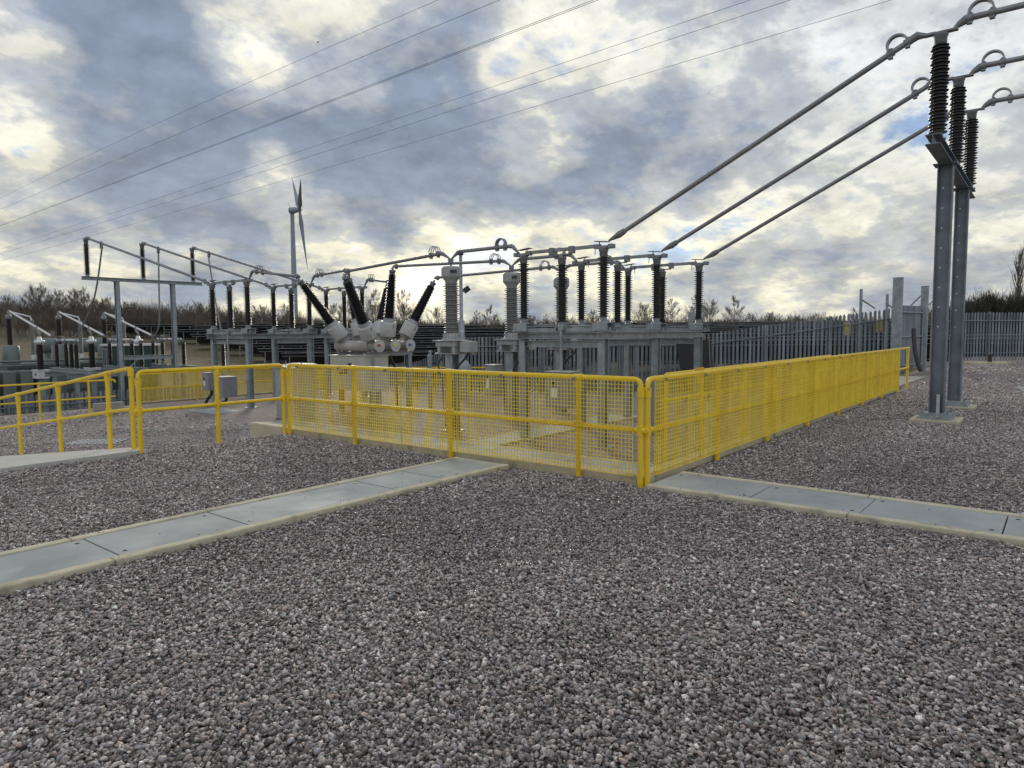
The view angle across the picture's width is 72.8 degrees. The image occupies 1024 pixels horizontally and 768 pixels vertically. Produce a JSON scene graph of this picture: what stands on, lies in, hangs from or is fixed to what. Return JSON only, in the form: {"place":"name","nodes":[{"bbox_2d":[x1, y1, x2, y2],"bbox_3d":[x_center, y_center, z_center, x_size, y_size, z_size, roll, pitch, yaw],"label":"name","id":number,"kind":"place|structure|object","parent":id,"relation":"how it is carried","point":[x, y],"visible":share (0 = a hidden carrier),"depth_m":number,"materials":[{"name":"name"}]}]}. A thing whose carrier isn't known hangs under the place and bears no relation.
{"place":"outdoors","nodes":[
{"label":"outdoors","id":0,"kind":"place"},
{"bbox_2d":[1,0,597,225],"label":"overhead conductor","id":1,"kind":"object","parent":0,"point":[340,96],"visible":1,"depth_m":80.81,"materials":[{"name":"metal"}]},
{"bbox_2d":[2,0,748,248],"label":"overhead conductor","id":2,"kind":"object","parent":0,"point":[433,106],"visible":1,"depth_m":85.39,"materials":[{"name":"metal"}]},
{"bbox_2d":[1,0,788,253],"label":"overhead conductor","id":3,"kind":"object","parent":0,"point":[449,111],"visible":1,"depth_m":81.22,"materials":[{"name":"metal"}]},
{"bbox_2d":[5,0,889,259],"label":"overhead conductor","id":4,"kind":"object","parent":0,"point":[511,113],"visible":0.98,"depth_m":81.36,"materials":[{"name":"metal"}]},
{"bbox_2d":[0,321,929,397],"bbox_3d":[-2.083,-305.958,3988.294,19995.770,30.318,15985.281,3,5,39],"label":"field","id":5,"kind":"structure","parent":0,"point":[199,356],"depth_m":82.54,"materials":[{"name":"green plant"}]},
{"bbox_2d":[15,282,58,316],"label":"bare tree","id":6,"kind":"object","parent":5,"relation":"on","point":[33,295],"visible":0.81,"depth_m":132.06,"materials":[{"name":"brown plant"}]},
{"bbox_2d":[28,286,57,318],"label":"birch tree","id":7,"kind":"object","parent":5,"relation":"on","point":[43,292],"visible":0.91,"depth_m":130.13,"materials":[{"name":"brown plant"}]},
{"bbox_2d":[107,324,195,338],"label":"solar table","id":8,"kind":"object","parent":5,"relation":"on","point":[129,329],"visible":0.38,"depth_m":114.14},
{"bbox_2d":[164,329,261,344],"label":"solar table","id":9,"kind":"object","parent":5,"relation":"on","point":[184,334],"visible":0.27,"depth_m":104.55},
{"bbox_2d":[197,325,284,333],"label":"solar table","id":10,"kind":"object","parent":5,"relation":"on","point":[264,327],"visible":0.16,"depth_m":114.26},
{"bbox_2d":[218,338,330,355],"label":"solar table","id":11,"kind":"object","parent":5,"relation":"on","point":[234,347],"visible":0.06,"depth_m":87.87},
{"bbox_2d":[239,343,333,362],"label":"solar table","id":12,"kind":"object","parent":5,"relation":"on","point":[256,352],"visible":0.2,"depth_m":79.45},
{"bbox_2d":[288,179,307,320],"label":"wind turbine","id":13,"kind":"object","parent":5,"relation":"on","point":[292,211],"visible":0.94,"depth_m":471.18,"materials":[{"name":"paint"}]},
{"bbox_2d":[257,348,386,363],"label":"solar table","id":14,"kind":"object","parent":5,"relation":"on","point":[266,353],"visible":0.16,"depth_m":71.65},
{"bbox_2d":[281,351,437,366],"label":"solar table","id":15,"kind":"object","parent":5,"relation":"on","point":[319,357],"visible":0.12,"depth_m":64.47,"materials":[{"name":"grey metal"}]},
{"bbox_2d":[394,288,414,325],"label":"birch tree","id":16,"kind":"object","parent":5,"relation":"on","point":[402,307],"visible":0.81,"depth_m":118.06,"materials":[{"name":"brown plant"}]},
{"bbox_2d":[413,334,503,337],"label":"solar table","id":17,"kind":"object","parent":5,"relation":"on","point":[466,336],"visible":0.09,"depth_m":96.78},
{"bbox_2d":[0,287,1022,338],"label":"scrub belt","id":18,"kind":"object","parent":5,"relation":"on","point":[145,315],"visible":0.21,"depth_m":138.04,"materials":[{"name":"brown plant"}]},
{"bbox_2d":[442,351,588,367],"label":"solar table","id":19,"kind":"object","parent":5,"relation":"on","point":[502,360],"visible":0.1,"depth_m":65.91,"materials":[{"name":"grey metal"}]},
{"bbox_2d":[632,300,652,324],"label":"bare tree","id":20,"kind":"object","parent":5,"relation":"on","point":[644,314],"visible":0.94,"depth_m":109.89,"materials":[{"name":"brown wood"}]},
{"bbox_2d":[567,346,743,366],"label":"solar table","id":21,"kind":"object","parent":5,"relation":"on","point":[595,354],"visible":0.04,"depth_m":50.65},
{"bbox_2d":[665,299,687,323],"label":"birch tree","id":22,"kind":"object","parent":5,"relation":"on","point":[670,316],"visible":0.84,"depth_m":107.52,"materials":[{"name":"brown plant"}]},
{"bbox_2d":[717,295,754,324],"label":"birch tree","id":23,"kind":"object","parent":5,"relation":"on","point":[730,314],"visible":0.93,"depth_m":103.74,"materials":[{"name":"brown plant"}]},
{"bbox_2d":[620,339,854,387],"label":"solar table","id":24,"kind":"object","parent":5,"relation":"on","point":[811,340],"visible":0.21,"depth_m":43.34,"materials":[{"name":"grey metal"}]},
{"bbox_2d":[693,332,854,339],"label":"solar table","id":25,"kind":"object","parent":5,"relation":"on","point":[706,334],"depth_m":57.00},
{"bbox_2d":[849,337,1023,374],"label":"solar table","id":26,"kind":"object","parent":5,"relation":"on","point":[928,350],"visible":0.03,"depth_m":43.56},
{"bbox_2d":[928,296,1016,333],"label":"scrubby tree","id":27,"kind":"object","parent":5,"relation":"on","point":[972,307],"visible":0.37,"depth_m":55.32,"materials":[{"name":"brown plant"}]},
{"bbox_2d":[929,287,1023,333],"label":"scrubby tree","id":28,"kind":"object","parent":5,"relation":"on","point":[988,300],"visible":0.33,"depth_m":57.19,"materials":[{"name":"brown plant"}]},
{"bbox_2d":[930,293,1023,333],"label":"scrubby tree","id":29,"kind":"object","parent":5,"relation":"on","point":[1012,306],"visible":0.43,"depth_m":56.31,"materials":[{"name":"brown plant"}]},
{"bbox_2d":[1007,241,1023,298],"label":"poplar tree","id":30,"kind":"object","parent":5,"relation":"on","point":[1017,286],"visible":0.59,"depth_m":66.10,"materials":[{"name":"plant"}]},
{"bbox_2d":[0,356,1023,767],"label":"gravel ground","id":31,"kind":"structure","parent":0,"point":[262,412],"depth_m":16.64,"materials":[{"name":"grey gravel"}]},
{"bbox_2d":[31,328,50,412],"bbox_3d":[-23.973,-0.447,35.343,0.840,4.893,0.620,3,5,39],"label":"voltage transformer","id":32,"kind":"object","parent":31,"relation":"on","point":[39,373],"visible":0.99,"depth_m":35.17,"materials":[{"name":"metal"}]},
{"bbox_2d":[0,379,115,420],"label":"guard rail","id":33,"kind":"object","parent":31,"relation":"on","point":[40,401],"visible":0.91,"depth_m":20.10,"materials":[{"name":"yellow metal"}]},
{"bbox_2d":[0,311,125,413],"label":"electrical transformer","id":34,"kind":"object","parent":31,"relation":"on","point":[14,369],"visible":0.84,"depth_m":38.18,"materials":[{"name":"grey paint"}]},
{"bbox_2d":[0,448,147,471],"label":"ramp","id":35,"kind":"structure","parent":31,"relation":"on","point":[14,462],"depth_m":8.79,"materials":[{"name":"concrete"}]},
{"bbox_2d":[0,367,136,454],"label":"handrail","id":36,"kind":"object","parent":35,"relation":"on","point":[108,412],"visible":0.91,"depth_m":10.03,"materials":[{"name":"yellow metal"}]},
{"bbox_2d":[83,328,100,400],"bbox_3d":[-22.476,-0.596,37.212,0.840,4.893,0.620,3,5,39],"label":"voltage transformer","id":37,"kind":"object","parent":31,"relation":"on","point":[90,341],"visible":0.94,"depth_m":37.07,"materials":[{"name":"metal"}]},
{"bbox_2d":[0,385,204,415],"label":"palisade fence","id":38,"kind":"object","parent":31,"relation":"on","point":[10,408],"visible":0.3,"depth_m":25.38,"materials":[{"name":"metal"}]},
{"bbox_2d":[92,401,123,414],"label":"retaining wall","id":39,"kind":"structure","parent":31,"relation":"on","point":[98,407],"depth_m":21.49,"materials":[{"name":"grey concrete"}]},
{"bbox_2d":[44,364,196,410],"bbox_3d":[-19.250,0.565,34.913,5.000,2.875,6.100,3,5,39],"label":"support frame","id":40,"kind":"object","parent":31,"relation":"on","point":[70,373],"visible":0.39,"depth_m":33.93,"materials":[{"name":"metal"}]},
{"bbox_2d":[100,343,159,405],"bbox_3d":[-21.271,-0.264,38.880,1.250,3.970,2.700,3,5,39],"label":"green kiosk","id":41,"kind":"object","parent":31,"relation":"on","point":[146,362],"visible":0.38,"depth_m":38.19,"materials":[{"name":"paint"}]},
{"bbox_2d":[81,276,202,405],"bbox_3d":[-17.342,-1.444,33.160,0.500,7.025,5.500,3,5,39],"label":"busbar gantry","id":42,"kind":"object","parent":31,"relation":"on","point":[121,357],"visible":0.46,"depth_m":32.67,"materials":[{"name":"metal"}]},
{"bbox_2d":[83,240,90,276],"bbox_3d":[-18.931,-5.580,30.895,0.264,1.580,0.264,3,5,39],"label":"post insulator","id":43,"kind":"object","parent":42,"relation":"on","point":[86,248],"visible":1,"depth_m":30.83,"materials":[{"name":"ceramic"}]},
{"bbox_2d":[83,236,209,283],"bbox_3d":[-14.855,-5.028,27.673,10.667,2.624,0.160,3,5,39],"label":"busbar","id":44,"kind":"object","parent":43,"relation":"on","point":[204,281],"visible":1,"depth_m":27.07,"materials":[{"name":"metal"}]},
{"bbox_2d":[72,244,102,338],"bbox_3d":[-19.069,-4.061,31.127,3.844,4.085,0.110,3,5,39],"label":"dropper cable","id":45,"kind":"object","parent":44,"relation":"hanging from","point":[77,333],"visible":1,"depth_m":30.51,"materials":[{"name":"grey metal"}]},
{"bbox_2d":[139,245,145,278],"bbox_3d":[-17.433,-5.729,32.764,0.264,1.580,0.264,3,5,39],"label":"post insulator","id":46,"kind":"object","parent":42,"relation":"on","point":[142,262],"visible":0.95,"depth_m":32.70,"materials":[{"name":"ceramic"}]},
{"bbox_2d":[139,242,269,286],"bbox_3d":[-13.357,-5.177,29.543,10.667,2.624,0.160,3,5,39],"label":"busbar","id":47,"kind":"object","parent":46,"relation":"on","point":[265,284],"visible":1,"depth_m":29.16,"materials":[{"name":"metal"}]},
{"bbox_2d":[190,250,195,281],"bbox_3d":[-15.936,-5.877,34.634,0.264,1.580,0.264,3,5,39],"label":"post insulator","id":48,"kind":"object","parent":42,"relation":"on","point":[192,268],"visible":0.82,"depth_m":34.56,"materials":[{"name":"ceramic"}]},
{"bbox_2d":[189,246,322,289],"bbox_3d":[-11.860,-5.326,31.412,10.667,2.624,0.160,3,5,39],"label":"busbar","id":49,"kind":"object","parent":48,"relation":"on","point":[252,266],"visible":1,"depth_m":31.75,"materials":[{"name":"metal"}]},
{"bbox_2d":[133,364,286,455],"bbox_3d":[-4.198,0.324,9.895,0.076,1.168,2.260,3,5,39],"label":"guard rail","id":50,"kind":"object","parent":31,"relation":"on","point":[139,411],"visible":0.93,"depth_m":9.84,"materials":[{"name":"yellow metal"}]},
{"bbox_2d":[201,372,219,403],"bbox_3d":[-10.499,0.196,24.208,0.473,1.210,0.439,3,5,39],"label":"control box","id":51,"kind":"object","parent":31,"relation":"on","point":[208,381],"visible":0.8,"depth_m":24.01,"materials":[{"name":"grey paint"}]},
{"bbox_2d":[213,376,237,406],"bbox_3d":[-9.680,0.296,23.458,0.650,1.110,0.539,3,5,39],"label":"control box","id":52,"kind":"object","parent":31,"relation":"on","point":[227,387],"visible":0.73,"depth_m":23.22,"materials":[{"name":"grey paint"}]},
{"bbox_2d":[129,388,323,404],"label":"retaining wall","id":53,"kind":"structure","parent":31,"relation":"on","point":[174,400],"depth_m":25.94,"materials":[{"name":"grey concrete"}]},
{"bbox_2d":[141,367,324,401],"bbox_3d":[-10.459,-0.053,27.736,0.101,1.168,8.687,3,5,39],"label":"guard rail","id":54,"kind":"object","parent":31,"relation":"on","point":[241,377],"visible":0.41,"depth_m":25.84,"materials":[{"name":"yellow metal"}]},
{"bbox_2d":[0,457,508,594],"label":"cable trench","id":55,"kind":"object","parent":31,"relation":"on","point":[26,567],"visible":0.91,"depth_m":5.54,"materials":[{"name":"concrete"}]},
{"bbox_2d":[207,334,368,408],"bbox_3d":[-8.123,-0.621,25.712,2.610,2.448,5.300,3,5,39],"label":"support frame","id":56,"kind":"object","parent":31,"relation":"on","point":[276,339],"visible":0.66,"depth_m":24.50,"materials":[{"name":"metal"}]},
{"bbox_2d":[206,277,255,333],"bbox_3d":[-9.609,-2.646,23.715,2.750,1.887,0.415,3,5,39],"label":"disconnector switch","id":57,"kind":"object","parent":56,"relation":"on","point":[229,296],"visible":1,"depth_m":23.59,"materials":[{"name":"metal"}]},
{"bbox_2d":[268,281,316,333],"bbox_3d":[-8.111,-2.795,25.584,2.750,1.887,0.415,3,5,39],"label":"disconnector switch","id":58,"kind":"object","parent":56,"relation":"on","point":[310,329],"visible":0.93,"depth_m":25.48,"materials":[{"name":"metal"}]},
{"bbox_2d":[321,284,366,333],"bbox_3d":[-6.614,-2.943,27.454,2.750,1.887,0.415,3,5,39],"label":"disconnector switch","id":59,"kind":"object","parent":56,"relation":"on","point":[343,303],"visible":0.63,"depth_m":27.36,"materials":[{"name":"metal"}]},
{"bbox_2d":[271,362,316,419],"bbox_3d":[-6.305,0.184,20.154,1.140,1.640,0.750,3,5,39],"label":"junction kiosk","id":60,"kind":"object","parent":31,"relation":"on","point":[278,393],"visible":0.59,"depth_m":19.92,"materials":[{"name":"grey paint"}]},
{"bbox_2d":[275,370,281,414],"bbox_3d":[-6.690,0.263,20.070,0.450,1.300,0.009,3,5,39],"label":"door","id":61,"kind":"structure","parent":60,"relation":"in","point":[278,379],"depth_m":20.12,"materials":[{"name":"grey paint"}]},
{"bbox_2d":[297,267,435,411],"bbox_3d":[-4.578,-1.452,22.554,2.555,4.528,3.812,3,5,39],"label":"circuit breaker","id":62,"kind":"object","parent":31,"relation":"on","point":[371,344],"visible":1,"depth_m":22.08,"materials":[{"name":"paint"}]},
{"bbox_2d":[316,354,444,388],"bbox_3d":[-6.922,-0.046,33.733,13.807,4.500,0.201,4,6,44],"label":"palisade fence","id":63,"kind":"object","parent":31,"relation":"on","point":[418,364],"visible":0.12,"depth_m":31.00,"materials":[{"name":"metal"}]},
{"bbox_2d":[250,422,653,486],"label":"retaining wall","id":64,"kind":"structure","parent":31,"relation":"on","point":[260,428],"depth_m":8.60,"materials":[{"name":"concrete"}]},
{"bbox_2d":[432,258,477,431],"bbox_3d":[-1.372,-0.957,17.196,1.120,4.285,0.600,3,5,39],"label":"current transformer","id":65,"kind":"object","parent":31,"relation":"on","point":[451,345],"visible":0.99,"depth_m":17.10,"materials":[{"name":"metal"}]},
{"bbox_2d":[345,246,449,273],"bbox_3d":[-3.206,-3.326,18.700,4.567,0.454,0.162,4,6,43],"label":"busbar","id":66,"kind":"object","parent":65,"relation":"attached to","point":[437,254],"visible":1,"depth_m":18.23,"materials":[{"name":"metal"}]},
{"bbox_2d":[452,238,519,258],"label":"busbar","id":67,"kind":"object","parent":65,"relation":"attached to","point":[497,247],"visible":1,"depth_m":16.19,"materials":[{"name":"metal"}]},
{"bbox_2d":[266,419,655,471],"bbox_3d":[-1.948,1.408,15.728,12.000,0.294,0.800,3,5,39],"label":"cable trench","id":68,"kind":"object","parent":31,"relation":"on","point":[522,451],"visible":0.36,"depth_m":14.44,"materials":[{"name":"concrete"}]},
{"bbox_2d":[458,253,470,398],"bbox_3d":[-1.885,-2.118,25.890,0.674,5.523,0.674,0,4,10],"label":"floodlight mast","id":69,"kind":"object","parent":31,"relation":"on","point":[465,365],"visible":0.6,"depth_m":25.80,"materials":[{"name":"metal"}]},
{"bbox_2d":[285,363,645,487],"bbox_3d":[-1.090,0.381,8.844,6.192,1.168,0.104,3,5,39],"label":"guard rail","id":70,"kind":"object","parent":31,"relation":"on","point":[579,425],"visible":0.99,"depth_m":8.33,"materials":[{"name":"yellow metal"}]},
{"bbox_2d":[484,364,502,396],"bbox_3d":[-0.426,-0.082,16.015,0.310,0.742,0.339,3,5,39],"label":"control box","id":71,"kind":"object","parent":31,"relation":"on","point":[493,367],"visible":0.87,"depth_m":15.90,"materials":[{"name":"grey paint"}]},
{"bbox_2d":[494,265,535,421],"bbox_3d":[0.126,-1.105,19.065,1.120,4.285,0.600,3,5,39],"label":"current transformer","id":72,"kind":"object","parent":31,"relation":"on","point":[511,283],"visible":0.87,"depth_m":19.00,"materials":[{"name":"metal"}]},
{"bbox_2d":[393,253,509,268],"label":"busbar","id":73,"kind":"object","parent":72,"relation":"on","point":[489,261],"visible":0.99,"depth_m":19.99,"materials":[{"name":"metal"}]},
{"bbox_2d":[466,414,637,445],"bbox_3d":[1.282,1.238,17.722,0.950,0.294,6.340,3,5,39],"label":"cable trench","id":74,"kind":"object","parent":31,"relation":"on","point":[559,429],"visible":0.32,"depth_m":16.70,"materials":[{"name":"concrete"}]},
{"bbox_2d":[544,370,580,408],"bbox_3d":[1.078,0.109,14.863,0.650,0.772,0.439,3,5,39],"label":"control box","id":75,"kind":"object","parent":31,"relation":"on","point":[560,401],"visible":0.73,"depth_m":14.67,"materials":[{"name":"grey paint"}]},
{"bbox_2d":[546,378,566,406],"bbox_3d":[0.948,0.133,14.702,0.560,0.690,0.023,3,5,39],"label":"door","id":76,"kind":"structure","parent":75,"relation":"in","point":[560,400],"depth_m":14.69,"materials":[{"name":"grey paint"}]},
{"bbox_2d":[548,277,576,413],"bbox_3d":[1.624,-1.254,20.935,1.120,4.285,0.600,3,5,39],"label":"current transformer","id":77,"kind":"object","parent":31,"relation":"on","point":[565,349],"visible":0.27,"depth_m":20.90,"materials":[{"name":"metal"}]},
{"bbox_2d":[434,260,557,279],"bbox_3d":[-0.547,-3.601,22.024,4.617,0.436,0.160,2,5,28],"label":"busbar","id":78,"kind":"object","parent":77,"relation":"attached to","point":[539,268],"visible":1,"depth_m":21.77,"materials":[{"name":"metal"}]},
{"bbox_2d":[517,331,705,449],"bbox_3d":[2.601,-0.060,17.165,2.460,2.448,5.300,3,5,39],"label":"support frame","id":79,"kind":"object","parent":31,"relation":"on","point":[601,341],"visible":0.79,"depth_m":16.01,"materials":[{"name":"metal"}]},
{"bbox_2d":[512,241,616,331],"bbox_3d":[1.115,-2.086,15.168,2.600,1.887,0.415,3,5,39],"label":"disconnector switch","id":80,"kind":"object","parent":79,"relation":"on","point":[603,325],"visible":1,"depth_m":15.05,"materials":[{"name":"metal"}]},
{"bbox_2d":[572,251,667,331],"bbox_3d":[2.613,-2.234,17.038,2.600,1.887,0.415,3,5,39],"label":"disconnector switch","id":81,"kind":"object","parent":79,"relation":"on","point":[656,324],"visible":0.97,"depth_m":16.88,"materials":[{"name":"metal"}]},
{"bbox_2d":[621,259,708,331],"bbox_3d":[4.111,-2.383,18.907,2.600,1.887,0.415,3,5,39],"label":"disconnector switch","id":82,"kind":"object","parent":79,"relation":"on","point":[698,325],"visible":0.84,"depth_m":18.72,"materials":[{"name":"metal"}]},
{"bbox_2d":[465,308,891,393],"bbox_3d":[6.146,-1.111,27.282,16.512,3.600,0.347,0,4,10],"label":"palisade fence","id":83,"kind":"object","parent":31,"relation":"on","point":[764,343],"visible":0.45,"depth_m":26.68,"materials":[{"name":"metal"}]},
{"bbox_2d":[676,339,712,392],"bbox_3d":[6.665,-0.681,25.182,1.247,1.885,1.610,1,5,20],"label":"dark kiosk","id":84,"kind":"object","parent":31,"relation":"on","point":[685,352],"visible":0.57,"depth_m":24.60,"materials":[{"name":"grey metal"}]},
{"bbox_2d":[663,355,831,462],"bbox_3d":[6.118,0.328,16.305,0.076,1.753,11.220,3,5,39],"label":"guard rail","id":85,"kind":"object","parent":31,"relation":"on","point":[723,390],"visible":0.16,"depth_m":13.41,"materials":[{"name":"yellow metal"}]},
{"bbox_2d":[643,390,895,481],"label":"retaining wall","id":86,"kind":"structure","parent":31,"relation":"on","point":[669,473],"depth_m":8.97,"materials":[{"name":"concrete"}]},
{"bbox_2d":[644,347,909,487],"bbox_3d":[5.899,0.054,12.619,0.101,1.168,14.635,3,5,39],"label":"guard rail","id":87,"kind":"object","parent":31,"relation":"on","point":[834,383],"visible":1,"depth_m":9.41,"materials":[{"name":"yellow metal"}]},
{"bbox_2d":[646,471,1023,547],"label":"cable trench","id":88,"kind":"object","parent":31,"relation":"on","point":[981,524],"visible":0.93,"depth_m":5.99,"materials":[{"name":"concrete"}]},
{"bbox_2d":[891,277,903,374],"bbox_3d":[13.993,-2.035,25.246,0.324,3.638,0.324,3,5,39],"label":"gate post","id":89,"kind":"object","parent":31,"relation":"on","point":[897,314],"visible":0.6,"depth_m":25.09,"materials":[{"name":"metal"}]},
{"bbox_2d":[901,305,923,368],"bbox_3d":[14.947,-1.747,25.986,1.983,2.360,0.090,-4,5,-39],"label":"gate leaf","id":90,"kind":"object","parent":89,"relation":"attached to","point":[912,316],"visible":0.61,"depth_m":26.05,"materials":[{"name":"metal"}]},
{"bbox_2d":[911,328,922,371],"bbox_3d":[14.155,-1.196,24.301,0.215,1.514,0.649,-1,4,-2],"label":"cable duct","id":91,"kind":"object","parent":31,"relation":"on","point":[915,353],"visible":1,"depth_m":24.26,"materials":[{"name":"black plastic"}]},
{"bbox_2d":[918,286,929,371],"bbox_3d":[15.855,-2.048,26.738,0.264,3.418,0.264,3,5,39],"label":"gate post","id":92,"kind":"object","parent":31,"relation":"on","point":[924,304],"visible":0.58,"depth_m":26.60,"materials":[{"name":"metal"}]},
{"bbox_2d":[909,415,963,423],"bbox_3d":[7.263,0.703,11.887,0.720,0.242,0.740,3,5,39],"label":"footing","id":93,"kind":"object","parent":31,"relation":"on","point":[957,420],"visible":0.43,"depth_m":11.64,"materials":[{"name":"concrete"}]},
{"bbox_2d":[945,404,976,410],"bbox_3d":[8.837,0.544,13.887,0.720,0.242,0.740,3,5,39],"label":"footing","id":94,"kind":"object","parent":31,"relation":"on","point":[970,406],"visible":0.22,"depth_m":13.56,"materials":[{"name":"concrete"}]},
{"bbox_2d":[917,133,975,420],"bbox_3d":[7.972,-1.690,12.637,0.522,4.405,5.552,3,5,39],"label":"busbar gantry","id":95,"kind":"object","parent":94,"relation":"on","point":[951,174],"visible":0.99,"depth_m":11.80,"materials":[{"name":"metal"}]},
{"bbox_2d":[927,31,950,141],"bbox_3d":[6.517,-4.529,10.592,0.264,1.580,0.264,3,5,39],"label":"post insulator","id":96,"kind":"object","parent":95,"relation":"on","point":[940,75],"visible":0.98,"depth_m":10.53,"materials":[{"name":"ceramic"}]},
{"bbox_2d":[608,31,934,240],"bbox_3d":[4.224,-4.203,12.455,5.739,2.761,0.148,3,5,39],"label":"busbar","id":97,"kind":"object","parent":96,"relation":"on","point":[907,42],"visible":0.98,"depth_m":11.90,"materials":[{"name":"metal"}]},
{"bbox_2d":[924,0,1023,37],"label":"busbar","id":98,"kind":"object","parent":96,"relation":"on","point":[970,17],"visible":0.98,"depth_m":10.20,"materials":[{"name":"metal"}]},
{"bbox_2d":[948,76,966,167],"bbox_3d":[7.999,-4.679,12.474,0.264,1.580,0.264,3,5,39],"label":"post insulator","id":99,"kind":"object","parent":95,"relation":"on","point":[957,107],"visible":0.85,"depth_m":12.41,"materials":[{"name":"ceramic"}]},
{"bbox_2d":[661,76,953,250],"bbox_3d":[5.713,-4.352,14.331,5.718,2.761,0.148,3,5,39],"label":"busbar","id":100,"kind":"object","parent":99,"relation":"on","point":[915,93],"visible":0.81,"depth_m":13.99,"materials":[{"name":"metal"}]},
{"bbox_2d":[948,49,1023,80],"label":"busbar","id":101,"kind":"object","parent":99,"relation":"on","point":[983,65],"visible":0.95,"depth_m":12.08,"materials":[{"name":"metal"}]},
{"bbox_2d":[962,110,978,188],"bbox_3d":[9.480,-4.829,14.357,0.264,1.580,0.264,3,5,39],"label":"post insulator","id":102,"kind":"object","parent":95,"relation":"on","point":[971,134],"visible":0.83,"depth_m":14.29,"materials":[{"name":"ceramic"}]},
{"bbox_2d":[703,110,964,258],"bbox_3d":[7.203,-4.501,16.207,5.697,2.761,0.148,3,5,39],"label":"busbar","id":103,"kind":"object","parent":102,"relation":"on","point":[834,182],"visible":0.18,"depth_m":16.13,"materials":[{"name":"metal"}]},
{"bbox_2d":[964,87,1023,112],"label":"busbar","id":104,"kind":"object","parent":102,"relation":"on","point":[1009,98],"visible":0.94,"depth_m":13.97,"materials":[{"name":"metal"}]},
{"bbox_2d":[929,312,1023,361],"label":"palisade fence","id":105,"kind":"object","parent":31,"relation":"on","point":[988,335],"visible":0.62,"depth_m":33.34,"materials":[{"name":"metal"}]},
{"bbox_2d":[0,0,1023,324],"label":"sky","id":106,"kind":"structure","parent":0,"point":[79,78],"materials":[{"name":"grey"}]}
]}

